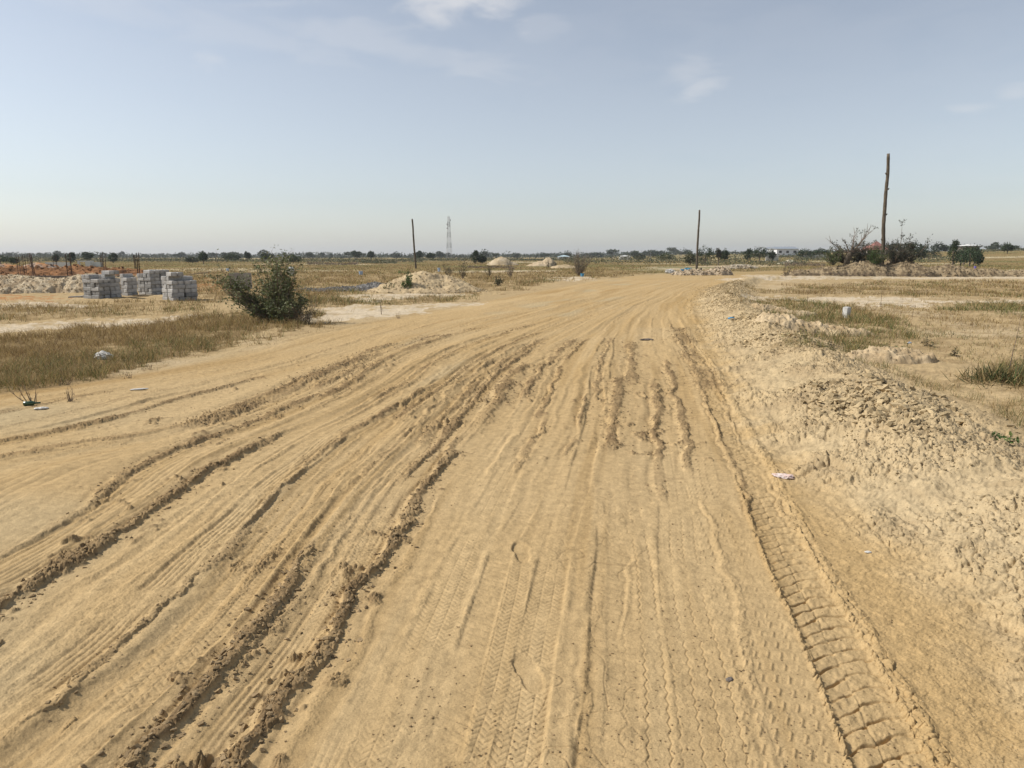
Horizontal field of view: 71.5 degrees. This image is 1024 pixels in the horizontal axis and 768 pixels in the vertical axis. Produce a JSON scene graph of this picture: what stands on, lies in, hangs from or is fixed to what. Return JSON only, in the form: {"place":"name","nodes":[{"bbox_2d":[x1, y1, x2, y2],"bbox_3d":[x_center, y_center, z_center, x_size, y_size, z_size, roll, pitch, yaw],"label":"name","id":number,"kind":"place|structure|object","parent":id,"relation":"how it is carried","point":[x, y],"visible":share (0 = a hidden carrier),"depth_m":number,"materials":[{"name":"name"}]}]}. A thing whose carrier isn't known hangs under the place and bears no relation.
{"place":"outdoors","nodes":[
{"label":"outdoors","id":0,"kind":"place"},
{"bbox_2d":[122,293,132,295],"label":"concrete block","id":1,"kind":"object","parent":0,"point":[126,294],"depth_m":28.71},
{"bbox_2d":[124,289,136,292],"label":"concrete block","id":2,"kind":"object","parent":1,"relation":"on","point":[129,290],"depth_m":28.73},
{"bbox_2d":[121,285,131,288],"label":"concrete block","id":3,"kind":"object","parent":2,"relation":"on","point":[126,286],"depth_m":28.69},
{"bbox_2d":[124,281,137,284],"bbox_3d":[-15.443,-4.089,28.826,0.218,0.153,0.445,6,12,29],"label":"concrete block","id":4,"kind":"object","parent":3,"relation":"on","point":[131,282],"depth_m":28.73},
{"bbox_2d":[446,216,451,257],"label":"lattice tower","id":5,"kind":"structure","parent":0,"point":[447,256],"depth_m":450.25,"materials":[{"name":"metal"}]},
{"bbox_2d":[0,251,1023,767],"bbox_3d":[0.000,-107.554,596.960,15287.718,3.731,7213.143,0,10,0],"label":"ground","id":6,"kind":"structure","parent":0,"point":[532,571],"depth_m":4.04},
{"bbox_2d":[15,254,26,274],"bbox_3d":[-29.260,-6.734,42.480,0.392,2.048,0.380,-3,11,-14],"label":"rebar cage","id":7,"kind":"object","parent":6,"relation":"on","point":[22,264],"visible":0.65,"depth_m":42.37,"materials":[{"name":"metal"}]},
{"bbox_2d":[2,381,40,401],"bbox_3d":[-5.320,0.089,7.824,0.411,0.311,0.234,-2,10,-9],"label":"dry sprig","id":8,"kind":"object","parent":6,"relation":"on","point":[30,398],"visible":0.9,"depth_m":7.80,"materials":[{"name":"brown plant"}]},
{"bbox_2d":[0,261,60,267],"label":"laterite mound","id":9,"kind":"object","parent":6,"relation":"on","point":[40,264],"visible":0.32,"depth_m":61.53,"materials":[{"name":"soil"}]},
{"bbox_2d":[23,401,40,405],"bbox_3d":[-5.238,0.209,7.759,0.160,0.048,0.048,-4,11,-22],"label":"glass bottle","id":10,"kind":"object","parent":6,"relation":"on","point":[26,403],"visible":0.98,"depth_m":7.74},
{"bbox_2d":[29,253,35,275],"bbox_3d":[-33.250,-8.048,49.337,0.278,2.146,0.139,-3,11,-15],"label":"rebar cage","id":11,"kind":"object","parent":6,"relation":"on","point":[30,256],"visible":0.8,"depth_m":49.30,"materials":[{"name":"metal"}]},
{"bbox_2d":[45,262,69,266],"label":"block wall","id":12,"kind":"structure","parent":6,"relation":"on","point":[59,264],"depth_m":101.41,"materials":[{"name":"concrete"}]},
{"bbox_2d":[65,254,72,275],"bbox_3d":[-27.067,-6.975,43.456,0.304,2.105,0.280,-8,13,-37],"label":"rebar cage","id":13,"kind":"object","parent":6,"relation":"on","point":[66,259],"visible":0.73,"depth_m":43.37,"materials":[{"name":"metal"}]},
{"bbox_2d":[0,273,138,293],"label":"rubble heap","id":14,"kind":"object","parent":6,"relation":"on","point":[14,284],"visible":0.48,"depth_m":31.53,"materials":[{"name":"stone"}]},
{"bbox_2d":[66,252,75,262],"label":"tree","id":15,"kind":"object","parent":6,"relation":"on","point":[72,255],"visible":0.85,"depth_m":167.17,"materials":[{"name":"green plant"}]},
{"bbox_2d":[0,264,158,275],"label":"laterite mound","id":16,"kind":"object","parent":6,"relation":"on","point":[58,271],"visible":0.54,"depth_m":51.74,"materials":[{"name":"soil"}]},
{"bbox_2d":[35,276,134,278],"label":"foundation wall","id":17,"kind":"structure","parent":6,"relation":"on","point":[54,277],"depth_m":40.45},
{"bbox_2d":[81,252,93,260],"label":"tree","id":18,"kind":"object","parent":6,"relation":"on","point":[87,255],"visible":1,"depth_m":196.44,"materials":[{"name":"green plant"}]},
{"bbox_2d":[86,261,101,266],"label":"block wall","id":19,"kind":"structure","parent":6,"relation":"on","point":[96,264],"depth_m":102.75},
{"bbox_2d":[91,295,103,298],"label":"concrete block","id":20,"kind":"object","parent":6,"relation":"on","point":[97,296],"depth_m":26.59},
{"bbox_2d":[96,291,109,294],"bbox_3d":[-15.359,-3.422,26.718,0.221,0.148,0.446,5,11,26],"label":"concrete block","id":21,"kind":"object","parent":20,"relation":"on","point":[102,292],"depth_m":26.60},
{"bbox_2d":[93,350,112,359],"bbox_3d":[-6.242,-0.414,10.874,0.309,0.198,0.218,3,11,17],"label":"plastic bag","id":22,"kind":"object","parent":6,"relation":"on","point":[102,352],"visible":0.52,"depth_m":10.80,"materials":[{"name":"plastic"}]},
{"bbox_2d":[106,253,117,262],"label":"tree","id":23,"kind":"object","parent":6,"relation":"on","point":[112,257],"visible":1,"depth_m":162.09,"materials":[{"name":"green plant"}]},
{"bbox_2d":[184,256,198,262],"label":"tree","id":24,"kind":"object","parent":6,"relation":"on","point":[190,259],"visible":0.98,"depth_m":157.24,"materials":[{"name":"green plant"}]},
{"bbox_2d":[198,251,207,263],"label":"tree","id":25,"kind":"object","parent":6,"relation":"on","point":[203,256],"visible":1,"depth_m":137.55,"materials":[{"name":"green plant"}]},
{"bbox_2d":[221,253,240,259],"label":"tree","id":26,"kind":"object","parent":6,"relation":"on","point":[229,256],"visible":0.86,"depth_m":206.23,"materials":[{"name":"green plant"}]},
{"bbox_2d":[229,273,251,288],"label":"block wall","id":27,"kind":"structure","parent":6,"relation":"on","point":[237,274],"depth_m":34.52,"materials":[{"name":"concrete"}]},
{"bbox_2d":[197,244,310,322],"bbox_3d":[-6.202,-2.413,17.335,2.764,1.927,1.581,0,10,0],"label":"green bush","id":28,"kind":"object","parent":6,"relation":"on","point":[262,306],"visible":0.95,"depth_m":17.24,"materials":[{"name":"green plant"}]},
{"bbox_2d":[285,254,302,263],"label":"tree","id":29,"kind":"object","parent":6,"relation":"on","point":[295,257],"visible":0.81,"depth_m":147.51,"materials":[{"name":"green plant"}]},
{"bbox_2d":[274,290,322,323],"bbox_3d":[-5.128,-1.929,17.196,1.356,1.004,1.411,-5,12,-28],"label":"dead brush","id":30,"kind":"object","parent":6,"relation":"on","point":[310,313],"visible":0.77,"depth_m":17.11,"materials":[{"name":"brown plant"}]},
{"bbox_2d":[296,281,383,291],"bbox_3d":[-7.860,-4.540,33.376,5.476,0.538,2.025,-1,10,-6],"label":"gravel heap","id":31,"kind":"object","parent":6,"relation":"on","point":[368,286],"visible":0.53,"depth_m":32.95,"materials":[{"name":"gravel"}]},
{"bbox_2d":[351,250,361,258],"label":"tree","id":32,"kind":"object","parent":6,"relation":"on","point":[356,254],"visible":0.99,"depth_m":324.06,"materials":[{"name":"green plant"}]},
{"bbox_2d":[398,269,412,287],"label":"weed","id":33,"kind":"object","parent":6,"relation":"on","point":[408,282],"visible":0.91,"depth_m":31.41,"materials":[{"name":"green plant"}]},
{"bbox_2d":[411,219,416,268],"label":"timber pole","id":34,"kind":"object","parent":6,"relation":"on","point":[414,244],"visible":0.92,"depth_m":93.16,"materials":[{"name":"wood"}]},
{"bbox_2d":[363,271,491,293],"bbox_3d":[-3.986,-4.675,32.651,6.232,1.068,3.966,0,10,0],"label":"sand heap","id":35,"kind":"object","parent":6,"relation":"on","point":[424,282],"visible":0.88,"depth_m":31.81,"materials":[{"name":"sand"}]},
{"bbox_2d":[443,263,455,275],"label":"shrub","id":36,"kind":"object","parent":6,"relation":"on","point":[448,269],"visible":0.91,"depth_m":53.20,"materials":[{"name":"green plant"}]},
{"bbox_2d":[457,261,467,278],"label":"shrub","id":37,"kind":"object","parent":6,"relation":"on","point":[463,269],"visible":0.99,"depth_m":51.63,"materials":[{"name":"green plant"}]},
{"bbox_2d":[0,247,946,257],"bbox_3d":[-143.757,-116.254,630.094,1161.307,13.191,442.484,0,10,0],"label":"woodland","id":38,"kind":"object","parent":6,"relation":"on","point":[302,254],"visible":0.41,"depth_m":587.42,"materials":[{"name":"green plant"}]},
{"bbox_2d":[470,250,479,263],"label":"tree","id":39,"kind":"object","parent":6,"relation":"on","point":[475,253],"visible":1,"depth_m":147.29,"materials":[{"name":"green plant"}]},
{"bbox_2d":[477,254,487,262],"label":"tree","id":40,"kind":"object","parent":6,"relation":"on","point":[481,258],"visible":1,"depth_m":147.58,"materials":[{"name":"green plant"}]},
{"bbox_2d":[494,273,503,285],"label":"shrub","id":41,"kind":"object","parent":6,"relation":"on","point":[498,281],"visible":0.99,"depth_m":37.59,"materials":[{"name":"green plant"}]},
{"bbox_2d":[486,257,517,264],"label":"sand heap","id":42,"kind":"object","parent":6,"relation":"on","point":[499,260],"visible":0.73,"depth_m":121.77,"materials":[{"name":"sand"}]},
{"bbox_2d":[505,262,515,277],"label":"shrub","id":43,"kind":"object","parent":6,"relation":"on","point":[510,272],"visible":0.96,"depth_m":53.13,"materials":[{"name":"brown plant"}]},
{"bbox_2d":[0,250,1023,426],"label":"dry grass","id":44,"kind":"structure","parent":6,"relation":"on","point":[44,360],"depth_m":17.44,"materials":[{"name":"plant"}]},
{"bbox_2d":[0,248,1023,266],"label":"scrub","id":45,"kind":"object","parent":6,"relation":"on","point":[420,259],"visible":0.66,"depth_m":189.86,"materials":[{"name":"green plant"}]},
{"bbox_2d":[0,279,1023,767],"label":"dirt clods","id":46,"kind":"object","parent":6,"relation":"on","point":[882,413],"visible":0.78,"depth_m":5.63,"materials":[{"name":"soil"}]},
{"bbox_2d":[527,257,556,265],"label":"sand heap","id":47,"kind":"object","parent":6,"relation":"on","point":[542,263],"visible":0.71,"depth_m":112.32,"materials":[{"name":"sand"}]},
{"bbox_2d":[550,264,574,267],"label":"sand heap","id":48,"kind":"object","parent":6,"relation":"on","point":[564,265],"visible":0.52,"depth_m":97.75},
{"bbox_2d":[306,261,825,267],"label":"dry thicket","id":49,"kind":"object","parent":6,"relation":"on","point":[496,266],"visible":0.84,"depth_m":112.20,"materials":[{"name":"brown plant"}]},
{"bbox_2d":[565,249,593,275],"bbox_3d":[5.321,-10.048,58.342,2.433,2.394,2.254,-5,11,-26],"label":"thorn bush","id":50,"kind":"object","parent":6,"relation":"on","point":[577,267],"visible":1,"depth_m":58.23,"materials":[{"name":"brown plant"}]},
{"bbox_2d":[655,253,677,259],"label":"tree","id":51,"kind":"object","parent":6,"relation":"on","point":[665,256],"visible":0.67,"depth_m":216.07,"materials":[{"name":"green plant"}]},
{"bbox_2d":[684,252,695,264],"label":"tree","id":52,"kind":"object","parent":6,"relation":"on","point":[688,260],"visible":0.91,"depth_m":127.83,"materials":[{"name":"green plant"}]},
{"bbox_2d":[695,210,699,268],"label":"timber pole","id":53,"kind":"object","parent":6,"relation":"on","point":[697,249],"visible":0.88,"depth_m":76.42,"materials":[{"name":"wood"}]},
{"bbox_2d":[670,266,732,274],"bbox_3d":[16.070,-9.612,60.450,5.740,0.899,2.202,0,10,0],"label":"debris heap","id":54,"kind":"object","parent":6,"relation":"on","point":[721,270],"visible":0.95,"depth_m":59.99,"materials":[{"name":"stone"}]},
{"bbox_2d":[693,245,716,263],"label":"tree","id":55,"kind":"object","parent":6,"relation":"on","point":[706,255],"visible":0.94,"depth_m":122.70,"materials":[{"name":"green plant"}]},
{"bbox_2d":[715,248,722,264],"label":"tree","id":56,"kind":"object","parent":6,"relation":"on","point":[718,253],"visible":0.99,"depth_m":125.80,"materials":[{"name":"green plant"}]},
{"bbox_2d":[720,249,729,263],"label":"tree","id":57,"kind":"object","parent":6,"relation":"on","point":[726,255],"visible":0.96,"depth_m":137.57,"materials":[{"name":"green plant"}]},
{"bbox_2d":[724,264,759,268],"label":"debris heap","id":58,"kind":"object","parent":6,"relation":"on","point":[739,266],"visible":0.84,"depth_m":89.93,"materials":[{"name":"stone"}]},
{"bbox_2d":[743,248,752,260],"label":"tree","id":59,"kind":"object","parent":6,"relation":"on","point":[747,253],"visible":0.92,"depth_m":191.53,"materials":[{"name":"green plant"}]},
{"bbox_2d":[750,247,769,260],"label":"tree","id":60,"kind":"object","parent":6,"relation":"on","point":[759,252],"visible":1,"depth_m":186.70,"materials":[{"name":"green plant"}]},
{"bbox_2d":[750,302,815,315],"bbox_3d":[7.467,-2.047,19.578,1.829,0.404,1.177,0,10,0],"label":"soil mound","id":61,"kind":"object","parent":6,"relation":"on","point":[756,305],"visible":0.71,"depth_m":19.40,"materials":[{"name":"soil"}]},
{"bbox_2d":[772,473,793,478],"bbox_3d":[1.968,0.666,5.156,0.165,0.029,0.106,2,10,11],"label":"wrapper","id":62,"kind":"object","parent":6,"relation":"on","point":[785,476],"visible":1,"depth_m":5.13,"materials":[{"name":"plastic"}]},
{"bbox_2d":[768,247,798,255],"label":"shed","id":63,"kind":"structure","parent":6,"relation":"on","point":[784,250],"depth_m":318.68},
{"bbox_2d":[795,248,816,256],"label":"tree","id":64,"kind":"object","parent":6,"relation":"on","point":[806,252],"visible":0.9,"depth_m":225.75,"materials":[{"name":"green plant"}]},
{"bbox_2d":[750,311,875,336],"bbox_3d":[6.198,-1.244,14.729,2.500,0.514,1.327,0,10,0],"label":"soil mound","id":65,"kind":"object","parent":6,"relation":"on","point":[791,321],"visible":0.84,"depth_m":14.45,"materials":[{"name":"soil"}]},
{"bbox_2d":[812,247,828,254],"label":"tree","id":66,"kind":"object","parent":6,"relation":"on","point":[817,252],"visible":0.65,"depth_m":230.59,"materials":[{"name":"green plant"}]},
{"bbox_2d":[818,245,844,264],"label":"uprooted bush","id":67,"kind":"object","parent":6,"relation":"on","point":[832,260],"visible":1,"depth_m":59.60,"materials":[{"name":"green plant"}]},
{"bbox_2d":[842,307,850,317],"bbox_3d":[8.758,-1.826,18.622,0.150,0.380,0.150,-8,16,-28],"label":"marker stone","id":68,"kind":"object","parent":6,"relation":"on","point":[846,310],"visible":0.55,"depth_m":18.55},
{"bbox_2d":[787,272,932,275],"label":"twig litter","id":69,"kind":"object","parent":6,"relation":"on","point":[855,275],"visible":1,"depth_m":56.52,"materials":[{"name":"wood"}]},
{"bbox_2d":[864,241,887,253],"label":"house","id":70,"kind":"structure","parent":6,"relation":"on","point":[877,243],"depth_m":234.44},
{"bbox_2d":[880,153,889,263],"bbox_3d":[32.229,-14.376,61.432,0.715,10.632,0.352,0,10,0],"label":"timber pole","id":71,"kind":"object","parent":6,"relation":"on","point":[886,189],"visible":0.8,"depth_m":61.12,"materials":[{"name":"wood"}]},
{"bbox_2d":[845,345,938,364],"bbox_3d":[5.914,-0.467,11.181,1.675,0.271,1.053,0,10,0],"label":"soil mound","id":72,"kind":"object","parent":6,"relation":"on","point":[904,355],"visible":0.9,"depth_m":10.90,"materials":[{"name":"soil"}]},
{"bbox_2d":[891,219,907,251],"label":"uprooted bush","id":73,"kind":"object","parent":6,"relation":"on","point":[901,236],"visible":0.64,"depth_m":60.81,"materials":[{"name":"green plant"}]},
{"bbox_2d":[780,259,1023,276],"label":"soil bank","id":74,"kind":"structure","parent":6,"relation":"on","point":[908,268],"depth_m":58.34,"materials":[{"name":"soil"}]},
{"bbox_2d":[829,244,858,263],"bbox_3d":[28.131,-11.155,60.332,2.337,1.893,2.189,4,11,22],"label":"uprooted bush","id":75,"kind":"object","parent":74,"relation":"on","point":[842,256],"visible":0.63,"depth_m":60.22,"materials":[{"name":"green plant"}]},
{"bbox_2d":[827,225,877,264],"bbox_3d":[28.375,-11.606,59.445,3.872,3.696,1.670,1,10,6],"label":"bush","id":76,"kind":"object","parent":74,"relation":"on","point":[847,259],"visible":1,"depth_m":59.56,"materials":[{"name":"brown plant"}]},
{"bbox_2d":[842,236,880,261],"bbox_3d":[29.500,-11.462,60.623,3.029,2.564,3.211,0,10,0],"label":"uprooted bush","id":77,"kind":"object","parent":74,"relation":"on","point":[860,256],"visible":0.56,"depth_m":60.05,"materials":[{"name":"green plant"}]},
{"bbox_2d":[865,245,892,264],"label":"uprooted bush","id":78,"kind":"object","parent":74,"relation":"on","point":[872,257],"visible":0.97,"depth_m":58.93,"materials":[{"name":"green plant"}]},
{"bbox_2d":[871,237,915,263],"bbox_3d":[32.384,-11.409,60.552,3.490,2.395,3.589,4,11,21],"label":"uprooted bush","id":79,"kind":"object","parent":74,"relation":"on","point":[895,256],"visible":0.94,"depth_m":60.43,"materials":[{"name":"green plant"}]},
{"bbox_2d":[899,233,932,261],"bbox_3d":[34.502,-11.748,61.268,2.956,2.528,2.688,0,10,0],"label":"uprooted bush","id":80,"kind":"object","parent":74,"relation":"on","point":[911,258],"visible":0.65,"depth_m":61.08,"materials":[{"name":"green plant"}]},
{"bbox_2d":[915,243,927,260],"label":"tree","id":81,"kind":"object","parent":6,"relation":"on","point":[923,255],"visible":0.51,"depth_m":162.15,"materials":[{"name":"green plant"}]},
{"bbox_2d":[920,245,941,259],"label":"tree","id":82,"kind":"object","parent":6,"relation":"on","point":[932,251],"visible":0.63,"depth_m":166.73,"materials":[{"name":"green plant"}]},
{"bbox_2d":[932,242,948,249],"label":"distant tree","id":83,"kind":"object","parent":6,"relation":"on","point":[936,245],"visible":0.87,"depth_m":298.80,"materials":[{"name":"green plant"}]},
{"bbox_2d":[947,239,959,264],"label":"tree","id":84,"kind":"object","parent":6,"relation":"on","point":[954,246],"visible":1,"depth_m":103.10,"materials":[{"name":"green plant"}]},
{"bbox_2d":[949,248,971,265],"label":"tree","id":85,"kind":"object","parent":6,"relation":"on","point":[959,250],"visible":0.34,"depth_m":112.13,"materials":[{"name":"green plant"}]},
{"bbox_2d":[959,244,979,252],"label":"house","id":86,"kind":"structure","parent":6,"relation":"on","point":[968,245],"depth_m":204.91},
{"bbox_2d":[956,244,984,265],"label":"tree","id":87,"kind":"object","parent":6,"relation":"on","point":[967,258],"visible":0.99,"depth_m":108.15,"materials":[{"name":"green plant"}]},
{"bbox_2d":[973,249,983,265],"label":"tree","id":88,"kind":"object","parent":6,"relation":"on","point":[982,261],"visible":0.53,"depth_m":110.15,"materials":[{"name":"green plant"}]},
{"bbox_2d":[945,360,1023,386],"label":"grass tuft","id":89,"kind":"object","parent":6,"relation":"on","point":[987,368],"visible":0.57,"depth_m":9.05,"materials":[{"name":"green plant"}]},
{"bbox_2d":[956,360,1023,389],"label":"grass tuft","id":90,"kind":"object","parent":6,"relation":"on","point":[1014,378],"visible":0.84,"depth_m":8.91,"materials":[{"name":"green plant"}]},
{"bbox_2d":[991,431,1020,445],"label":"green weed","id":91,"kind":"object","parent":6,"relation":"on","point":[1009,438],"visible":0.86,"depth_m":5.62,"materials":[{"name":"green plant"}]},
{"bbox_2d":[1001,243,1014,253],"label":"tree","id":92,"kind":"object","parent":6,"relation":"on","point":[1006,247],"visible":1,"depth_m":196.07,"materials":[{"name":"green plant"}]},
{"bbox_2d":[1010,305,1022,365],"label":"dry stalk","id":93,"kind":"object","parent":6,"relation":"on","point":[1017,336],"visible":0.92,"depth_m":9.21,"materials":[{"name":"beige plant"}]},
{"bbox_2d":[0,0,1023,255],"label":"sky","id":94,"kind":"structure","parent":0,"point":[154,127],"materials":[{"name":"blue"}]},
{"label":"concrete block","id":95,"kind":"object","parent":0,"visible":0},
{"bbox_2d":[96,283,109,286],"bbox_3d":[-15.345,-3.717,26.675,0.220,0.153,0.446,5,11,25],"label":"concrete block","id":96,"kind":"object","parent":95,"relation":"on","point":[102,284],"depth_m":26.56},
{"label":"concrete block","id":97,"kind":"object","parent":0,"visible":0},
{"bbox_2d":[82,279,89,282],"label":"concrete block","id":98,"kind":"object","parent":97,"relation":"on","point":[85,280],"depth_m":26.64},
{"bbox_2d":[85,275,98,278],"bbox_3d":[-15.795,-4.037,26.761,0.220,0.154,0.443,4,11,22],"label":"concrete block","id":99,"kind":"object","parent":98,"relation":"on","point":[91,276],"depth_m":26.64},
{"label":"concrete block","id":100,"kind":"object","parent":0,"visible":0},
{"bbox_2d":[90,279,102,282],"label":"concrete block","id":101,"kind":"object","parent":100,"relation":"on","point":[96,280],"depth_m":26.47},
{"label":"concrete block","id":102,"kind":"object","parent":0,"visible":0},
{"bbox_2d":[170,293,183,296],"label":"concrete block","id":103,"kind":"object","parent":102,"relation":"on","point":[176,294],"depth_m":25.78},
{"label":"concrete block","id":104,"kind":"object","parent":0,"visible":0},
{"bbox_2d":[101,275,114,278],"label":"concrete block","id":105,"kind":"object","parent":104,"relation":"on","point":[107,276],"depth_m":26.95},
{"bbox_2d":[101,271,113,274],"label":"concrete block","id":106,"kind":"object","parent":105,"relation":"on","point":[107,272],"depth_m":26.83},
{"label":"concrete block","id":107,"kind":"object","parent":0,"visible":0},
{"bbox_2d":[184,292,197,296],"bbox_3d":[-11.855,-3.301,26.241,0.219,0.148,0.441,9,14,41],"label":"concrete block","id":108,"kind":"object","parent":107,"relation":"on","point":[194,294],"depth_m":26.15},
{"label":"concrete block","id":109,"kind":"object","parent":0,"visible":0},
{"bbox_2d":[170,285,184,288],"bbox_3d":[-12.159,-3.538,25.864,0.220,0.153,0.446,10,14,43],"label":"concrete block","id":110,"kind":"object","parent":109,"relation":"on","point":[177,286],"depth_m":25.76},
{"bbox_2d":[166,280,177,284],"bbox_3d":[-12.338,-3.678,25.806,0.441,0.148,0.219,8,13,39],"label":"concrete block","id":111,"kind":"object","parent":110,"relation":"on","point":[171,282],"depth_m":25.71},
{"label":"concrete block","id":112,"kind":"object","parent":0,"visible":0},
{"bbox_2d":[174,280,183,284],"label":"concrete block","id":113,"kind":"object","parent":112,"relation":"on","point":[180,282],"depth_m":25.87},
{"bbox_2d":[166,276,180,280],"bbox_3d":[-12.346,-3.857,25.942,0.221,0.148,0.446,10,14,43],"label":"concrete block","id":114,"kind":"object","parent":113,"relation":"on","point":[169,278],"depth_m":25.84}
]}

